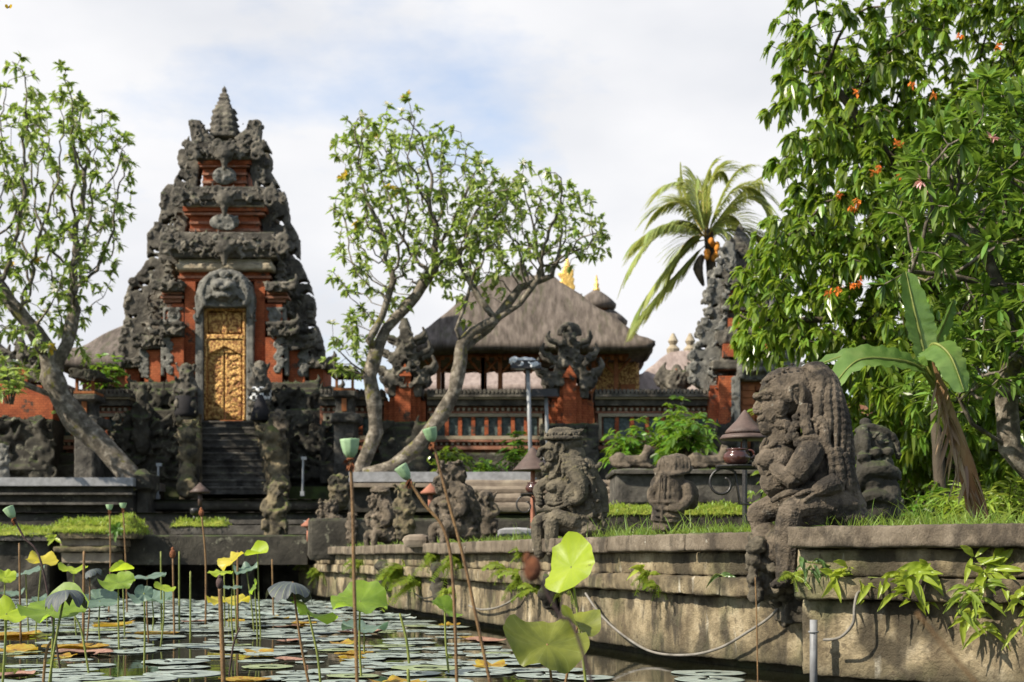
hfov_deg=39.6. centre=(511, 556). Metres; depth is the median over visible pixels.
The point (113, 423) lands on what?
window pane
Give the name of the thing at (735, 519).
garden wall
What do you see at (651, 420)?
window pane
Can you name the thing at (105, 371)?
garden bush
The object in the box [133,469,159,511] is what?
stone pedestal
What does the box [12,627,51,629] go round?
lily pad
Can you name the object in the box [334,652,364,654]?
lily pad
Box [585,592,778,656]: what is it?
hose
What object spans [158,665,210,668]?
lily pad
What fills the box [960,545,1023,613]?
wall plant
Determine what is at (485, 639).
lily pad
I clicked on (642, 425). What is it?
window pane
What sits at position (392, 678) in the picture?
lotus leaf
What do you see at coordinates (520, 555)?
fern
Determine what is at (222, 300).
temple gate
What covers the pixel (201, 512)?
withered lotus
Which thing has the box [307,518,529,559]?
garden wall
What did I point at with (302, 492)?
garden light
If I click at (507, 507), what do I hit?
terrace step
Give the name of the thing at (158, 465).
garden light
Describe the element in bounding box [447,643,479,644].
lily pad
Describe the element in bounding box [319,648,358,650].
lily pad
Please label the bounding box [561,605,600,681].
lotus leaf
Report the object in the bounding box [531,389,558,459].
flood lamp
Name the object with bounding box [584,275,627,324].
tiered shrine
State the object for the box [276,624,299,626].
lily pad
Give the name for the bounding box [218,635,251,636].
lily pad
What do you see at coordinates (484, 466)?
garden bush
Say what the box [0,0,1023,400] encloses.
sky
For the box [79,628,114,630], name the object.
lily pad
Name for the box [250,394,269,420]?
wrap cloth
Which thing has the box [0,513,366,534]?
terrace riser
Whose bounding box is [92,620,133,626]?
lotus leaf
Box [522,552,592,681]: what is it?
withered lotus
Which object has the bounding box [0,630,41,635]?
lily pad
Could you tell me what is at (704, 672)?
lily pad
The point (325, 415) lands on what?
window frame
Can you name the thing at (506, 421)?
window pane
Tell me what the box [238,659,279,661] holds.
lily pad
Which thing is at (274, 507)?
carved totem
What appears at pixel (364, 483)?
raised stage
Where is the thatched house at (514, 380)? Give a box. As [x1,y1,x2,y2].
[384,371,576,402]
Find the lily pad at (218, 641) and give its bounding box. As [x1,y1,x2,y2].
[204,641,232,642]
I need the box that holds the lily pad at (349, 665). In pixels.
[329,664,358,666]
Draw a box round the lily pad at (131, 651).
[110,649,156,652]
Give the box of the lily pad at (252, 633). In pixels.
[233,632,284,634]
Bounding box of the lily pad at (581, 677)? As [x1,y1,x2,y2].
[557,675,613,679]
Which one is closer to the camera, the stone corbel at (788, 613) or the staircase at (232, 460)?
the stone corbel at (788, 613)
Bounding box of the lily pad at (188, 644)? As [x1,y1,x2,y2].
[162,643,217,646]
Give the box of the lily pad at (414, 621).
[389,620,435,621]
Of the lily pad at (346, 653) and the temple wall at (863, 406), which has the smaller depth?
the lily pad at (346, 653)
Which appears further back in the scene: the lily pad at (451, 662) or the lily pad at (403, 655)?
the lily pad at (403, 655)
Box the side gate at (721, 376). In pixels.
[686,224,802,468]
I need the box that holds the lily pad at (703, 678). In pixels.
[674,675,744,681]
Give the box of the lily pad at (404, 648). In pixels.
[389,647,423,649]
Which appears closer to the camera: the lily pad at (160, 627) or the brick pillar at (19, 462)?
the lily pad at (160, 627)
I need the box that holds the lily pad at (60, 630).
[29,629,78,631]
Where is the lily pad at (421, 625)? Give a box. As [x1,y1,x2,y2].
[401,625,440,626]
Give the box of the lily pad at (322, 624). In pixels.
[304,624,338,624]
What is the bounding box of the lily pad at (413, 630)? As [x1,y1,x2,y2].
[396,630,428,631]
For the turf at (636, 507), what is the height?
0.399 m
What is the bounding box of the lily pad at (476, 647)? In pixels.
[461,646,503,648]
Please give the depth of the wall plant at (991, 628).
9.57 m
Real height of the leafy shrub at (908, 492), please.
4.432 m
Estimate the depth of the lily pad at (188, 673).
11.48 m
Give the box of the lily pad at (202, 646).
[187,646,226,647]
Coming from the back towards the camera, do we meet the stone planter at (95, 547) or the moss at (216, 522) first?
the moss at (216, 522)
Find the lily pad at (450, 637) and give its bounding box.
[440,636,461,637]
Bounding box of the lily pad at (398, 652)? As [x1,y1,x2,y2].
[376,651,419,652]
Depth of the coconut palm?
43.96 m
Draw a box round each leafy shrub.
[747,407,858,500]
[747,482,763,501]
[848,322,931,508]
[895,494,933,523]
[902,371,992,513]
[913,482,953,518]
[923,480,992,523]
[946,471,1023,522]
[976,397,1023,503]
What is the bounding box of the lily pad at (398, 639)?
[382,638,414,639]
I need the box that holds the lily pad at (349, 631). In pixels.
[338,629,382,633]
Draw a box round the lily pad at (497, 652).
[481,652,510,653]
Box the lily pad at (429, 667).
[393,665,461,670]
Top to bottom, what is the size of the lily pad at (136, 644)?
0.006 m
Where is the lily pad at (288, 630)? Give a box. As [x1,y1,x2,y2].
[265,629,307,631]
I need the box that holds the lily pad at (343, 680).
[322,679,366,681]
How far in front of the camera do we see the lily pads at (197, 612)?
24.03 m
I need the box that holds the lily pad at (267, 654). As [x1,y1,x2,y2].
[244,652,285,655]
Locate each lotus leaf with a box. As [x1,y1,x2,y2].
[0,569,15,645]
[0,588,24,623]
[0,595,26,681]
[0,643,37,652]
[16,565,44,630]
[17,582,88,681]
[26,550,58,633]
[27,632,51,636]
[32,593,47,626]
[45,589,87,681]
[54,652,75,657]
[58,562,87,635]
[85,568,102,640]
[85,589,119,639]
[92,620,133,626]
[97,571,134,649]
[109,560,133,635]
[127,589,172,629]
[134,572,165,640]
[134,584,152,664]
[154,581,175,646]
[206,594,249,626]
[207,569,232,576]
[217,551,243,632]
[223,585,241,640]
[233,561,256,631]
[244,540,268,635]
[244,648,273,652]
[249,579,257,640]
[266,581,312,681]
[290,596,337,681]
[330,638,353,643]
[331,580,387,675]
[338,655,364,658]
[341,619,388,651]
[369,674,426,681]
[432,595,462,672]
[438,622,460,625]
[472,659,506,667]
[503,614,589,681]
[545,531,594,681]
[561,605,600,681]
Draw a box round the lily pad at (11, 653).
[0,653,23,654]
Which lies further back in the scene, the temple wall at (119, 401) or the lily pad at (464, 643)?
the temple wall at (119, 401)
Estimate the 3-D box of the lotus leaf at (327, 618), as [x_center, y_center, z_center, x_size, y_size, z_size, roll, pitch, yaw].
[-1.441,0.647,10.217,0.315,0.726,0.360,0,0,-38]
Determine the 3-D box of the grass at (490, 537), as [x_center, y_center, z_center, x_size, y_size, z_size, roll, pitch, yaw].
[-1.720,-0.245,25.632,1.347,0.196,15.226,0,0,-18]
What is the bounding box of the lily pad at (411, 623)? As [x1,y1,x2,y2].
[393,623,429,624]
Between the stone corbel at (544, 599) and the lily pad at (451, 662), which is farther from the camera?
the stone corbel at (544, 599)
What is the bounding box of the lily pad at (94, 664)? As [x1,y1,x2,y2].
[67,663,115,666]
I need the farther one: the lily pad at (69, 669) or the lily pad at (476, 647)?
the lily pad at (476, 647)
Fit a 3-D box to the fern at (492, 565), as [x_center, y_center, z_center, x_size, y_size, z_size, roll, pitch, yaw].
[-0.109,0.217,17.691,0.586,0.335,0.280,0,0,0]
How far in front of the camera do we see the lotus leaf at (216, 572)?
14.00 m
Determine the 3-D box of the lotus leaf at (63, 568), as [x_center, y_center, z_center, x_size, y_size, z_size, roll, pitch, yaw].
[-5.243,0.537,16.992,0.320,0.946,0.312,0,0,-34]
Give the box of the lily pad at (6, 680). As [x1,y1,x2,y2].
[0,679,17,681]
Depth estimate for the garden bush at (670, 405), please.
33.94 m
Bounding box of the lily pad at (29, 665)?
[5,664,49,666]
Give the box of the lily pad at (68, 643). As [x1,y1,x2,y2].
[57,642,78,643]
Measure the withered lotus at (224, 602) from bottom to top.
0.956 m
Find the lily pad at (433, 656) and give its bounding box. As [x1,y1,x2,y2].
[420,655,445,656]
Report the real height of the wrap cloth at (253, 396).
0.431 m
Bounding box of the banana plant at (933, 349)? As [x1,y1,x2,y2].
[818,272,987,522]
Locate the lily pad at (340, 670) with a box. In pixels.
[308,668,374,673]
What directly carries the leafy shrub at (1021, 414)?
on the ground at (294, 492)
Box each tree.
[0,51,140,490]
[318,89,523,471]
[362,157,611,471]
[723,0,1023,500]
[832,332,923,448]
[849,276,994,512]
[867,48,1023,479]
[872,297,996,508]
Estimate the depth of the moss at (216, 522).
34.05 m
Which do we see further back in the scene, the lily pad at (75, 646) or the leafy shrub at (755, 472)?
the leafy shrub at (755, 472)
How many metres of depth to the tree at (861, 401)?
22.70 m
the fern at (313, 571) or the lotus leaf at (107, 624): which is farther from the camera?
the fern at (313, 571)
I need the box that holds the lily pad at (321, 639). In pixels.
[293,637,347,640]
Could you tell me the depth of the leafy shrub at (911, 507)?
15.11 m
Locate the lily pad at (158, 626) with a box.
[133,625,183,626]
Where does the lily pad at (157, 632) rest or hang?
on the water
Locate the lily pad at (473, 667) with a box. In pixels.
[459,666,508,668]
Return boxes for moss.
[0,528,51,534]
[173,520,228,526]
[607,505,747,514]
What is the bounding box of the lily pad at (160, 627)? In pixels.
[146,627,181,628]
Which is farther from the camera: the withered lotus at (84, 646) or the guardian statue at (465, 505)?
the guardian statue at (465, 505)
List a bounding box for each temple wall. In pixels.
[57,389,135,476]
[319,389,387,483]
[427,389,544,479]
[592,389,708,479]
[800,405,932,485]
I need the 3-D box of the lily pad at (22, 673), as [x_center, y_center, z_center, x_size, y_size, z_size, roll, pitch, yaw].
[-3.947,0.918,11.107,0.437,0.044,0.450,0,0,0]
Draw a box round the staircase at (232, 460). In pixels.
[202,421,266,494]
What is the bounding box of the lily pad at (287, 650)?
[240,649,307,652]
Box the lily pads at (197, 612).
[0,598,415,620]
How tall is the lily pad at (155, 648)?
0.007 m
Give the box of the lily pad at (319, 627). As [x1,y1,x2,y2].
[303,626,333,627]
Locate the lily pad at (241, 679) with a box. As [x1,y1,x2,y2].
[218,676,270,681]
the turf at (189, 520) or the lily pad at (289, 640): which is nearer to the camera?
the lily pad at (289, 640)
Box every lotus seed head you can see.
[3,505,60,667]
[106,504,112,612]
[119,503,127,611]
[340,438,359,681]
[395,463,457,681]
[422,426,490,681]
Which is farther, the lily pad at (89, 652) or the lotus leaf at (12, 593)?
the lotus leaf at (12, 593)
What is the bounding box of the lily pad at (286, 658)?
[274,656,302,660]
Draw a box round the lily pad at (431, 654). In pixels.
[419,653,445,655]
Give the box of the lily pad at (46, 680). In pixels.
[8,679,80,681]
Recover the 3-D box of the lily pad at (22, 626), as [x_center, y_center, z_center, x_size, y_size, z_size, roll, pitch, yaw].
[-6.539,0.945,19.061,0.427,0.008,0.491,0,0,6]
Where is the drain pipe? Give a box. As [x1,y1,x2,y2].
[808,620,818,681]
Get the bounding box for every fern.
[287,565,313,578]
[306,566,325,587]
[341,557,366,579]
[374,560,413,595]
[381,573,421,611]
[408,552,439,581]
[429,554,463,587]
[433,586,455,604]
[480,561,507,585]
[498,568,522,600]
[509,547,524,567]
[510,582,540,602]
[553,588,574,605]
[631,569,660,595]
[641,579,667,599]
[777,570,810,591]
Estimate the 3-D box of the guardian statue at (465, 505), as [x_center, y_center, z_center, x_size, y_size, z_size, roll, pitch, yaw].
[-0.829,-0.754,21.305,0.780,1.392,0.574,0,0,-25]
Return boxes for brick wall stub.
[0,376,65,476]
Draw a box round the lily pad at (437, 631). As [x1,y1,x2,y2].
[424,630,453,631]
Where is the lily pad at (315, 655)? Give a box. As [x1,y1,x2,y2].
[305,655,327,656]
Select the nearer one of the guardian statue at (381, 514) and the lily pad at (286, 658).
the lily pad at (286, 658)
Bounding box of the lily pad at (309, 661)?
[296,661,324,662]
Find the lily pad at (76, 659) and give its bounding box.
[62,658,93,660]
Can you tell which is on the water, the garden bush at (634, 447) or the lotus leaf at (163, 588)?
the lotus leaf at (163, 588)
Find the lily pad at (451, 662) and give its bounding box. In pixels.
[426,660,475,664]
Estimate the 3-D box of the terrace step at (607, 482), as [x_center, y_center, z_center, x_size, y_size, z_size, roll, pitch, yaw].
[0.543,-1.807,35.699,4.264,0.198,1.209,0,0,0]
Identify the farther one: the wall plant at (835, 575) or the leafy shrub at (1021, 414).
the leafy shrub at (1021, 414)
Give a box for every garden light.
[156,463,161,498]
[300,457,306,495]
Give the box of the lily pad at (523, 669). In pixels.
[502,668,541,671]
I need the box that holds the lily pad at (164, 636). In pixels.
[132,635,186,637]
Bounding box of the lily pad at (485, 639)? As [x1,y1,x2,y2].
[463,636,506,641]
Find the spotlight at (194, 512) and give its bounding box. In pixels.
[190,508,198,520]
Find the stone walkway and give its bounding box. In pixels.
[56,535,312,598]
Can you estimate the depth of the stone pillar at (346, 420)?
39.40 m
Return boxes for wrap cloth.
[174,395,198,416]
[248,386,271,401]
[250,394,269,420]
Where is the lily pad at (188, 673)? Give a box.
[143,670,220,677]
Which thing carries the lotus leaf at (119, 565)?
on the water
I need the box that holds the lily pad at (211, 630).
[185,629,230,631]
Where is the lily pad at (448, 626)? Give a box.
[428,626,470,627]
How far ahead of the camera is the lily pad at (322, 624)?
19.63 m
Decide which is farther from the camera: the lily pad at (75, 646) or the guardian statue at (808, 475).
the lily pad at (75, 646)
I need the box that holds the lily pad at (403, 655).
[358,653,424,657]
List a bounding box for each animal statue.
[609,444,654,468]
[688,444,728,468]
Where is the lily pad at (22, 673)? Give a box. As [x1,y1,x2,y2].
[0,670,35,677]
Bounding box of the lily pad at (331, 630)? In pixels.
[313,629,351,632]
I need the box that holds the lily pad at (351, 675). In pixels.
[327,674,379,677]
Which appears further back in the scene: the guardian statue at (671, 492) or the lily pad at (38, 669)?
the guardian statue at (671, 492)
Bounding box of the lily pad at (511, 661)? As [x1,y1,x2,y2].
[487,659,539,664]
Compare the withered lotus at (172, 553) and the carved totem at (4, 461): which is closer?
the withered lotus at (172, 553)
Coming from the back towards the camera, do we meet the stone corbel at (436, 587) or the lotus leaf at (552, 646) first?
the stone corbel at (436, 587)
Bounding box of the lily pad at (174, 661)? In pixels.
[141,658,210,663]
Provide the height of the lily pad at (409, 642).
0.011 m
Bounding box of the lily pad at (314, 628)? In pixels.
[303,628,325,629]
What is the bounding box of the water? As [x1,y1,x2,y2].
[0,596,809,681]
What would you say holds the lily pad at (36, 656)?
on the water
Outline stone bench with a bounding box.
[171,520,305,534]
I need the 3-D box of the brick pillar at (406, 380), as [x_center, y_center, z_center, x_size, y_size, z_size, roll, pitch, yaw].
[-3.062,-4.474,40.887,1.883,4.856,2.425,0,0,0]
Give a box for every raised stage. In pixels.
[0,477,165,511]
[349,472,529,514]
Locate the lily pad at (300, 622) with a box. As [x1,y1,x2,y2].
[291,621,316,623]
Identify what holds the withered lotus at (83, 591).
on the water
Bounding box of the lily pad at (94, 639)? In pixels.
[79,639,107,640]
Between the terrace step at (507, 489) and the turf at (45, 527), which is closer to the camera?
the turf at (45, 527)
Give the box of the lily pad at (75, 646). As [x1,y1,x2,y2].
[41,643,109,648]
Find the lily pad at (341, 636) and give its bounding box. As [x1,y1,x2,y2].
[328,635,353,636]
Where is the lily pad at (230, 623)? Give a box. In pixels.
[208,622,249,623]
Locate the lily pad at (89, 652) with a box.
[58,648,113,654]
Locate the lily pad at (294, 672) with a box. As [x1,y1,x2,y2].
[276,670,313,673]
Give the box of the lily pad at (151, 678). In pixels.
[106,675,178,681]
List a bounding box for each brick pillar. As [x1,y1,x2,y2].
[0,337,63,475]
[378,318,438,471]
[534,321,604,478]
[653,362,690,389]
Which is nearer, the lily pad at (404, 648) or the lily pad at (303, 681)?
the lily pad at (303, 681)
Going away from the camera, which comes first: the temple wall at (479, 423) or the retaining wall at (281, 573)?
the retaining wall at (281, 573)
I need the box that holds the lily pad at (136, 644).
[120,644,154,645]
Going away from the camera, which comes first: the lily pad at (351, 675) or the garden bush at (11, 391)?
the lily pad at (351, 675)
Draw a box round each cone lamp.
[190,483,209,505]
[301,518,308,541]
[420,483,435,506]
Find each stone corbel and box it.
[374,560,390,591]
[429,561,447,599]
[537,574,560,609]
[745,533,807,607]
[774,594,803,627]
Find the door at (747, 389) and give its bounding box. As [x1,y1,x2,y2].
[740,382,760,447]
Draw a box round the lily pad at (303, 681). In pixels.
[286,680,318,681]
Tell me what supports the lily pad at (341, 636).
on the water
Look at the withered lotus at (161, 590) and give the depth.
17.99 m
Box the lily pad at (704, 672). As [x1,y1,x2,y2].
[671,670,745,674]
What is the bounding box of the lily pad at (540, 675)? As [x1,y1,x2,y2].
[516,672,575,677]
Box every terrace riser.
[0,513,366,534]
[154,499,348,511]
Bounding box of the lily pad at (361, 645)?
[344,645,372,646]
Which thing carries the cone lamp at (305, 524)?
on the garden wall at (324, 534)
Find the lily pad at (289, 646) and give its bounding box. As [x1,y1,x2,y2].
[275,645,299,646]
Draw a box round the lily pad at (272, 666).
[241,664,293,668]
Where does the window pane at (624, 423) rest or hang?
in the temple wall at (616, 410)
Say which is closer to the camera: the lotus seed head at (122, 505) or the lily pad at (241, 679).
the lily pad at (241, 679)
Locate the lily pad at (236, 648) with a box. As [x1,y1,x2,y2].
[209,646,271,650]
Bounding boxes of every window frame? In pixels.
[64,413,124,439]
[323,413,367,439]
[430,413,541,439]
[598,413,706,439]
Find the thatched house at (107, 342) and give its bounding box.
[64,317,242,420]
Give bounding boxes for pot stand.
[516,482,545,515]
[709,448,774,523]
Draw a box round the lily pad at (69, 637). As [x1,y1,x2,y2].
[48,636,100,638]
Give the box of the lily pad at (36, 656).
[14,655,50,657]
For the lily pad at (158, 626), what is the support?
on the water
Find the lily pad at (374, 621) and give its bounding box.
[364,621,387,622]
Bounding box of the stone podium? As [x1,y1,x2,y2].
[606,468,763,506]
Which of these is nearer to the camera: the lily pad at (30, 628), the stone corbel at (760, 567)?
the stone corbel at (760, 567)
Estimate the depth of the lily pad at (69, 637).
16.51 m
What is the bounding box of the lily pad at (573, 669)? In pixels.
[535,668,582,670]
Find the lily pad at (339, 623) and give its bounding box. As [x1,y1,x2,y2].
[317,622,341,624]
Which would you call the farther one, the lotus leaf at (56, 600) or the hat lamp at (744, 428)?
the hat lamp at (744, 428)
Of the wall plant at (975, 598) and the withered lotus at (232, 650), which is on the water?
the withered lotus at (232, 650)
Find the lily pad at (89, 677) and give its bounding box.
[61,676,112,679]
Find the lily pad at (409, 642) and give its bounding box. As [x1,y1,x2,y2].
[383,641,436,643]
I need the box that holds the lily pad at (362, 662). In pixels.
[340,661,380,664]
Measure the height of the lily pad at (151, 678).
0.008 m
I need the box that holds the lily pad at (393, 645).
[371,644,415,646]
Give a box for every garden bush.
[0,367,33,404]
[79,353,128,389]
[427,446,474,471]
[466,457,507,471]
[494,430,527,471]
[598,416,662,471]
[650,409,720,466]
[651,395,691,437]
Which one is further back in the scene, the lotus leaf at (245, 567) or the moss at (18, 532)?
the moss at (18, 532)
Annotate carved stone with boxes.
[854,418,903,524]
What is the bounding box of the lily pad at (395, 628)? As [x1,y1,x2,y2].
[387,627,405,628]
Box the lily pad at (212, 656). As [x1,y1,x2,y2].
[196,655,230,657]
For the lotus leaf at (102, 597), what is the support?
on the water
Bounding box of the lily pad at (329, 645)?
[303,644,347,646]
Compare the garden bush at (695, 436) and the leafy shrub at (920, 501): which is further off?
the garden bush at (695, 436)
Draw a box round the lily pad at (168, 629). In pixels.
[141,628,196,630]
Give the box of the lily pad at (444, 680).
[403,678,473,681]
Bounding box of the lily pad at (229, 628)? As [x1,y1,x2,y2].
[208,627,250,629]
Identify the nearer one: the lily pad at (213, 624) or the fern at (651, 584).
the fern at (651, 584)
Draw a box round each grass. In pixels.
[349,533,520,545]
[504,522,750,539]
[694,519,893,532]
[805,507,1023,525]
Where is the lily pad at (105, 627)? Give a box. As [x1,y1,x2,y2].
[76,626,125,627]
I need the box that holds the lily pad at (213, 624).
[198,624,239,625]
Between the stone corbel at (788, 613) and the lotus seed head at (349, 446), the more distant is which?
the stone corbel at (788, 613)
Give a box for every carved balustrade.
[174,413,202,511]
[253,412,290,498]
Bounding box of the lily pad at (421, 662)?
[406,661,429,663]
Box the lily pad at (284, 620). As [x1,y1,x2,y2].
[266,620,306,621]
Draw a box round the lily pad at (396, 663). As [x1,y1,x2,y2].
[371,662,420,665]
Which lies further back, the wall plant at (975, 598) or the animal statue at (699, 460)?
the animal statue at (699, 460)
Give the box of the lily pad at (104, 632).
[85,631,123,633]
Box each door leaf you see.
[208,353,224,419]
[225,353,242,419]
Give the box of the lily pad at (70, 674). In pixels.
[35,672,104,676]
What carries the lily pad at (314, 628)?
on the water
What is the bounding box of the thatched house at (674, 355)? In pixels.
[639,333,698,389]
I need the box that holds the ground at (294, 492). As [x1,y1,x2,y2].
[164,487,1023,578]
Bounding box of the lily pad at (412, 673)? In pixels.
[381,670,441,675]
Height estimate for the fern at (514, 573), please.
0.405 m
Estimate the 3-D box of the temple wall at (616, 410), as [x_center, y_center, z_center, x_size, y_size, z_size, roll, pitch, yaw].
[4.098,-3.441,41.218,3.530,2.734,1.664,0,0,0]
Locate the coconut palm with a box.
[617,155,785,344]
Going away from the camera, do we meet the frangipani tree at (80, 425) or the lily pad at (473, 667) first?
the lily pad at (473, 667)
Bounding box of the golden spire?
[558,258,581,294]
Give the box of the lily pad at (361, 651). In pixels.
[347,650,373,652]
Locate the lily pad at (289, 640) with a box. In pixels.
[276,639,298,641]
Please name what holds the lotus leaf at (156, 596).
on the water
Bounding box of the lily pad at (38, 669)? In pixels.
[25,668,56,670]
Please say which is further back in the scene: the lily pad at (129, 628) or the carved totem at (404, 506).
the carved totem at (404, 506)
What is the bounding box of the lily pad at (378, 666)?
[365,666,392,667]
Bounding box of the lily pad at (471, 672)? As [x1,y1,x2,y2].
[445,669,513,675]
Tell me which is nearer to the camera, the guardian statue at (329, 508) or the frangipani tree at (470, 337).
the guardian statue at (329, 508)
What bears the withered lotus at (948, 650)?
on the water
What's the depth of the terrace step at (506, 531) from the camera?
22.03 m
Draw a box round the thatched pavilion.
[416,262,654,402]
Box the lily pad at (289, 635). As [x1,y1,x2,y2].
[261,634,321,637]
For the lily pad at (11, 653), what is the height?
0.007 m
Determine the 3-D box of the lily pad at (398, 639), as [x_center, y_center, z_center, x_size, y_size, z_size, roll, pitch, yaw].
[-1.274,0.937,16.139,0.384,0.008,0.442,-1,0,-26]
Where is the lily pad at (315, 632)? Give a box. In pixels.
[295,631,334,633]
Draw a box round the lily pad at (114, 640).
[96,639,141,641]
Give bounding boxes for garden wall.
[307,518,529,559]
[606,514,773,532]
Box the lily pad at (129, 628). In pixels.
[115,628,143,629]
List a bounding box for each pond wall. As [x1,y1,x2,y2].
[294,532,813,673]
[788,523,1023,681]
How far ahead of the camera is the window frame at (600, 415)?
41.00 m
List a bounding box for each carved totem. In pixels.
[0,443,9,476]
[130,383,151,455]
[173,362,197,419]
[246,360,271,423]
[260,481,289,534]
[270,409,287,439]
[328,473,349,510]
[345,512,357,544]
[392,482,416,542]
[474,490,499,540]
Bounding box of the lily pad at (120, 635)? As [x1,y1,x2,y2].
[107,635,134,636]
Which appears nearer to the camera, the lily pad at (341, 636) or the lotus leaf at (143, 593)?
the lotus leaf at (143, 593)
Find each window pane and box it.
[109,417,121,434]
[328,417,333,431]
[363,417,368,435]
[437,424,444,435]
[449,417,457,435]
[462,417,470,435]
[475,417,483,435]
[488,417,497,435]
[502,417,510,435]
[515,417,523,435]
[531,417,536,435]
[604,417,614,435]
[619,417,629,435]
[634,417,644,435]
[649,417,659,435]
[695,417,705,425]
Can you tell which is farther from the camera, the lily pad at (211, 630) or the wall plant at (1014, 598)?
the lily pad at (211, 630)
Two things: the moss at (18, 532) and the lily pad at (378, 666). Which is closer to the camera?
the lily pad at (378, 666)
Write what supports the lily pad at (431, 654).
on the water
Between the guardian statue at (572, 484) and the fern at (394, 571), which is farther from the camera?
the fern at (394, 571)
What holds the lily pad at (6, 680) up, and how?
on the water
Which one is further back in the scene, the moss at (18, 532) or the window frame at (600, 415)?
the window frame at (600, 415)
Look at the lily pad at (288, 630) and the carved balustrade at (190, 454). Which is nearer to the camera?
the lily pad at (288, 630)
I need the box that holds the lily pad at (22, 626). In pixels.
[7,626,39,627]
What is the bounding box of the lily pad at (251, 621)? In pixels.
[232,620,269,622]
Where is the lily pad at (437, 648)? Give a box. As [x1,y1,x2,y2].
[422,647,463,649]
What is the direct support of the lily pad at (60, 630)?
on the water
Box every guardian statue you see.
[315,498,342,560]
[363,485,399,545]
[428,459,481,542]
[531,427,608,559]
[647,453,698,533]
[746,361,870,588]
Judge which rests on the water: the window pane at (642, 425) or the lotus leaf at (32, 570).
the lotus leaf at (32, 570)
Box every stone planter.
[0,533,66,598]
[52,532,149,598]
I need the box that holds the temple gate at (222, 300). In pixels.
[105,85,344,486]
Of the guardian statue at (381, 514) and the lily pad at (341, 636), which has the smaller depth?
the lily pad at (341, 636)
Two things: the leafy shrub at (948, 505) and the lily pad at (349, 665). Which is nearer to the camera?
the lily pad at (349, 665)
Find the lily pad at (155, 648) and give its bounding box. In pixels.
[133,647,174,649]
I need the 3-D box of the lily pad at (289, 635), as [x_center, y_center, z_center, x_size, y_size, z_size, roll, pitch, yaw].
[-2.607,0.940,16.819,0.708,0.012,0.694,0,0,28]
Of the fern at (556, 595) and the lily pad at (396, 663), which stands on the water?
the lily pad at (396, 663)
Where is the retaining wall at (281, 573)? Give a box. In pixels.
[120,565,298,595]
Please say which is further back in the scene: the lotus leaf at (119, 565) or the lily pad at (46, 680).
the lotus leaf at (119, 565)
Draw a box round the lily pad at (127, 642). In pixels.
[104,641,147,644]
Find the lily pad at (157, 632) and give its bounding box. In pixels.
[135,631,179,634]
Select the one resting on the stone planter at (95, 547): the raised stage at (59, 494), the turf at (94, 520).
the turf at (94, 520)
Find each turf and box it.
[0,523,55,537]
[47,512,153,534]
[169,516,231,527]
[607,499,756,517]
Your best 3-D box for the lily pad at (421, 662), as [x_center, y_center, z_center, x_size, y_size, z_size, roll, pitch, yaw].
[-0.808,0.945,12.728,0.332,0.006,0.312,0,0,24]
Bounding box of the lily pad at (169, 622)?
[156,621,183,622]
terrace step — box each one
[0,512,366,512]
[155,499,328,499]
[402,534,428,547]
[465,480,609,485]
[472,486,609,493]
[477,493,609,502]
[494,502,549,512]
[498,527,530,536]
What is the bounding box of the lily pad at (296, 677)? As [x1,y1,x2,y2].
[265,674,324,680]
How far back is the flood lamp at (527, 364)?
37.45 m
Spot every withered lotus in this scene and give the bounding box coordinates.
[18,543,21,640]
[42,637,54,681]
[74,616,89,672]
[82,551,84,642]
[160,551,161,630]
[170,547,175,634]
[178,551,179,630]
[189,571,190,640]
[198,507,206,623]
[216,574,225,681]
[224,570,225,626]
[228,627,240,673]
[236,551,238,630]
[271,559,273,614]
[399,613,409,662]
[406,669,409,681]
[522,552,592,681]
[755,577,758,681]
[916,611,976,681]
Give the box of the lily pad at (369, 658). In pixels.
[343,657,385,660]
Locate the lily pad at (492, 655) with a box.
[466,653,512,656]
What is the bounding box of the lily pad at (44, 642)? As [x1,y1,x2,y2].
[35,641,78,643]
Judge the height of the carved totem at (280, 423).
1.256 m
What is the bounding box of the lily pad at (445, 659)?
[433,659,460,660]
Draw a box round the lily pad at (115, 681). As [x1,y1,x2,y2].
[85,680,141,681]
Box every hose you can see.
[414,593,431,598]
[468,593,519,610]
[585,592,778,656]
[823,591,859,640]
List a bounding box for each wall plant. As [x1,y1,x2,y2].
[45,534,60,544]
[108,522,122,541]
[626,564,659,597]
[706,572,734,587]
[795,556,829,588]
[819,559,863,604]
[856,571,906,604]
[877,577,939,615]
[893,559,943,610]
[943,578,1007,635]
[948,607,1009,649]
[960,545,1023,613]
[1001,611,1023,649]
[1004,586,1023,616]
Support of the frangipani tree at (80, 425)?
on the ground at (294, 492)
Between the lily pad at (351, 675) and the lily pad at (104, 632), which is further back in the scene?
the lily pad at (104, 632)
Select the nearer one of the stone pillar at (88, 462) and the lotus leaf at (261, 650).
the lotus leaf at (261, 650)
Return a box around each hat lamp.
[513,447,545,528]
[720,410,765,526]
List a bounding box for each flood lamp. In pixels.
[509,356,540,479]
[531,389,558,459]
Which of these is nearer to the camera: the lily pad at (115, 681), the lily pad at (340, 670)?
the lily pad at (115, 681)
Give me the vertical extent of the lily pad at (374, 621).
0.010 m
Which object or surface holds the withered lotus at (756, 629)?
on the water
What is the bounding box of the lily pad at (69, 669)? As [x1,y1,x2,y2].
[41,668,98,671]
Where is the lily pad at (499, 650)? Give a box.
[486,649,511,650]
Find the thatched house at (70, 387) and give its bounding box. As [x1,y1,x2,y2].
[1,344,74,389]
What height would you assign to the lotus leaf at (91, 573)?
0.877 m

